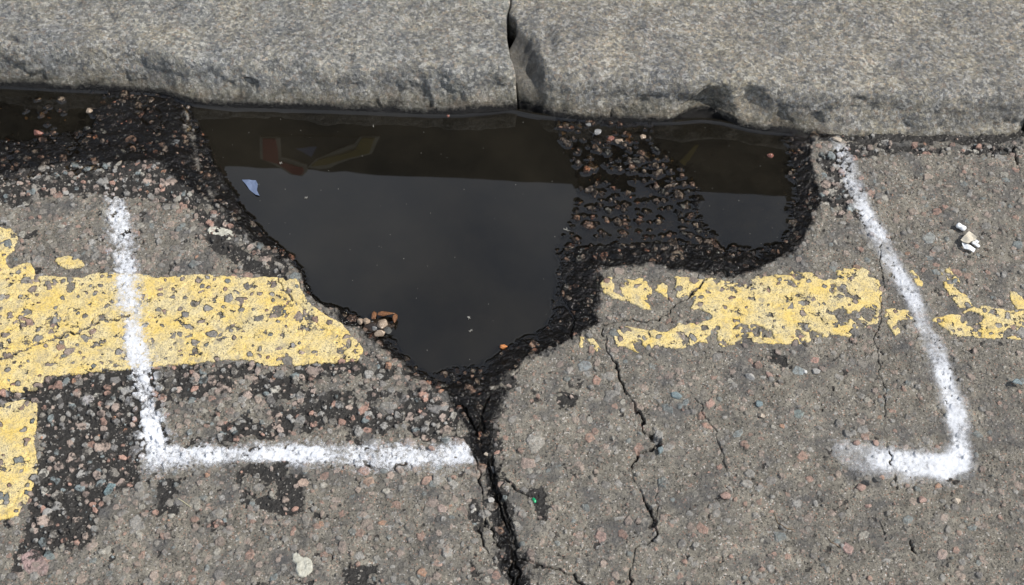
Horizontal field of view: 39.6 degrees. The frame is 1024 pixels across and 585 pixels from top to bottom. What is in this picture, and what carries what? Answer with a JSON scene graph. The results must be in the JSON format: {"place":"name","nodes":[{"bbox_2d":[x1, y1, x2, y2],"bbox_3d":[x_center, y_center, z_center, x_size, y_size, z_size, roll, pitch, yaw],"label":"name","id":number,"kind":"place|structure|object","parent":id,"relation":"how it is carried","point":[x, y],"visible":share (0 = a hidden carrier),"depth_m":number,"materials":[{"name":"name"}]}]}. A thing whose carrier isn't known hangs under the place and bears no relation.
{"place":"outdoors","nodes":[
{"label":"outdoors","id":0,"kind":"place"},
{"bbox_2d":[0,90,1023,584],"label":"road surface","id":1,"kind":"object","parent":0,"point":[560,426],"visible":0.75,"depth_m":1.76,"materials":[{"name":"grey asphalt"}]},
{"bbox_2d":[0,399,37,519],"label":"yellow line","id":2,"kind":"object","parent":1,"relation":"on","point":[12,436],"visible":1,"depth_m":1.72,"materials":[{"name":"paint"}]},
{"bbox_2d":[33,130,42,135],"bbox_3d":[-0.687,-0.232,2.062,0.015,0.010,0.011,-7,53,-2],"label":"pebble","id":3,"kind":"object","parent":1,"relation":"on","point":[38,132],"visible":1,"depth_m":2.06,"materials":[{"name":"pink stone"}]},
{"bbox_2d":[0,227,362,392],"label":"yellow line","id":4,"kind":"object","parent":1,"relation":"on","point":[159,350],"visible":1,"depth_m":1.84,"materials":[{"name":"paint"}]},
{"bbox_2d":[208,226,233,239],"bbox_3d":[-0.397,-0.081,1.935,0.040,0.007,0.022,15,53,11],"label":"dried splat","id":5,"kind":"object","parent":1,"relation":"on","point":[222,231],"visible":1,"depth_m":1.94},
{"bbox_2d":[105,197,473,472],"bbox_3d":[-0.388,0.107,1.785,0.692,0.009,0.286,33,59,23],"label":"spray mark","id":6,"kind":"object","parent":1,"relation":"on","point":[153,432],"visible":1,"depth_m":1.72,"materials":[{"name":"white paint"}]},
{"bbox_2d":[292,552,312,576],"bbox_3d":[-0.239,0.310,1.626,0.022,0.006,0.036,-17,54,-13],"label":"dried splat","id":7,"kind":"object","parent":1,"relation":"on","point":[304,567],"visible":1,"depth_m":1.62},
{"bbox_2d":[357,311,397,335],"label":"pebbles","id":8,"kind":"object","parent":1,"relation":"on","point":[378,327],"visible":1,"depth_m":1.84,"materials":[{"name":"beige stone"}]},
{"bbox_2d":[0,86,794,372],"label":"water","id":9,"kind":"structure","parent":1,"relation":"in","point":[422,192],"depth_m":1.99,"materials":[{"name":"black liquid"}]},
{"bbox_2d":[243,180,258,195],"bbox_3d":[-0.363,-0.149,1.998,0.015,0.002,0.042,-28,57,-20],"label":"plastic scrap","id":10,"kind":"object","parent":9,"relation":"on","point":[252,185],"visible":1,"depth_m":2.00,"materials":[{"name":"blue plastic"}]},
{"bbox_2d":[591,129,600,134],"bbox_3d":[0.120,-0.230,2.061,0.020,0.012,0.014,-24,57,-9],"label":"pebble","id":11,"kind":"object","parent":1,"relation":"on","point":[597,131],"visible":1,"depth_m":2.06,"materials":[{"name":"grey stone"}]},
{"bbox_2d":[658,447,663,454],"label":"pebble","id":12,"kind":"object","parent":1,"relation":"on","point":[660,450],"visible":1,"depth_m":1.72,"materials":[{"name":"grey stone"}]},
{"bbox_2d":[668,392,681,398],"bbox_3d":[0.202,0.128,1.770,0.021,0.005,0.009,10,52,18],"label":"pebble","id":13,"kind":"object","parent":1,"relation":"on","point":[676,395],"visible":1,"depth_m":1.77,"materials":[{"name":"grey stone"}]},
{"bbox_2d":[720,491,730,498],"bbox_3d":[0.252,0.240,1.680,0.013,0.007,0.012,25,56,18],"label":"pebble","id":14,"kind":"object","parent":1,"relation":"on","point":[725,495],"visible":1,"depth_m":1.68,"materials":[{"name":"pink stone"}]},
{"bbox_2d":[579,267,881,351],"bbox_3d":[0.286,0.022,1.853,0.408,0.008,0.125,-2,52,-2],"label":"yellow line","id":15,"kind":"object","parent":1,"relation":"on","point":[864,285],"visible":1,"depth_m":1.85,"materials":[{"name":"paint"}]},
{"bbox_2d":[745,373,754,379],"bbox_3d":[0.299,0.105,1.784,0.009,0.009,0.013,-29,57,-21],"label":"pebble","id":16,"kind":"object","parent":1,"relation":"on","point":[749,376],"visible":1,"depth_m":1.78,"materials":[{"name":"grey stone"}]},
{"bbox_2d":[756,400,762,406],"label":"pebble","id":17,"kind":"object","parent":1,"relation":"on","point":[759,403],"visible":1,"depth_m":1.76,"materials":[{"name":"grey stone"}]},
{"bbox_2d":[813,368,820,373],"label":"pebble","id":18,"kind":"object","parent":1,"relation":"on","point":[816,371],"visible":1,"depth_m":1.79,"materials":[{"name":"grey stone"}]},
{"bbox_2d":[832,137,841,141],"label":"pebble","id":19,"kind":"object","parent":1,"relation":"on","point":[838,139],"visible":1,"depth_m":2.04,"materials":[{"name":"beige stone"}]},
{"bbox_2d":[856,483,865,490],"bbox_3d":[0.415,0.231,1.688,0.010,0.008,0.010,24,56,18],"label":"pebble","id":20,"kind":"object","parent":1,"relation":"on","point":[860,487],"visible":1,"depth_m":1.69,"materials":[{"name":"pink stone"}]},
{"bbox_2d":[872,477,880,482],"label":"pebble","id":21,"kind":"object","parent":1,"relation":"on","point":[876,479],"visible":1,"depth_m":1.68,"materials":[{"name":"stone"}]},
{"bbox_2d":[836,144,971,479],"bbox_3d":[0.476,0.007,1.864,0.186,0.008,0.580,0,52,0],"label":"spray mark","id":22,"kind":"object","parent":1,"relation":"on","point":[951,463],"visible":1,"depth_m":1.73,"materials":[{"name":"white paint"}]},
{"bbox_2d":[853,440,860,445],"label":"pebble","id":23,"kind":"object","parent":22,"relation":"on","point":[856,442],"visible":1,"depth_m":1.72,"materials":[{"name":"pink stone"}]},
{"bbox_2d":[919,496,926,502],"bbox_3d":[0.484,0.245,1.677,0.010,0.007,0.009,-2,48,-6],"label":"pebble","id":24,"kind":"object","parent":1,"relation":"on","point":[922,499],"visible":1,"depth_m":1.68,"materials":[{"name":"pink stone"}]},
{"bbox_2d":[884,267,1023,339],"bbox_3d":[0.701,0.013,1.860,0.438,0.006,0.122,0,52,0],"label":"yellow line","id":25,"kind":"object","parent":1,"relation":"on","point":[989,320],"visible":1,"depth_m":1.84,"materials":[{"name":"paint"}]},
{"bbox_2d":[952,497,959,503],"bbox_3d":[0.520,0.244,1.679,0.018,0.007,0.010,12,58,15],"label":"pebble","id":26,"kind":"object","parent":1,"relation":"on","point":[956,500],"visible":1,"depth_m":1.68,"materials":[{"name":"beige stone"}]},
{"bbox_2d":[956,223,979,252],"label":"chips","id":27,"kind":"object","parent":1,"relation":"on","point":[968,237],"visible":1,"depth_m":1.91,"materials":[{"name":"white stone"}]},
{"bbox_2d":[1003,376,1022,386],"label":"pebble","id":28,"kind":"object","parent":1,"relation":"on","point":[1016,381],"visible":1,"depth_m":1.77,"materials":[{"name":"grey stone"}]},
{"label":"road","id":29,"kind":"structure","parent":0,"visible":0},
{"bbox_2d":[0,0,516,113],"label":"kerb stone","id":30,"kind":"object","parent":29,"relation":"on","point":[424,56],"visible":0.73,"depth_m":2.09,"materials":[{"name":"stone"}]},
{"bbox_2d":[509,0,1023,136],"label":"kerb stone","id":31,"kind":"object","parent":29,"relation":"on","point":[851,68],"visible":0.72,"depth_m":2.07,"materials":[{"name":"stone"}]}
]}

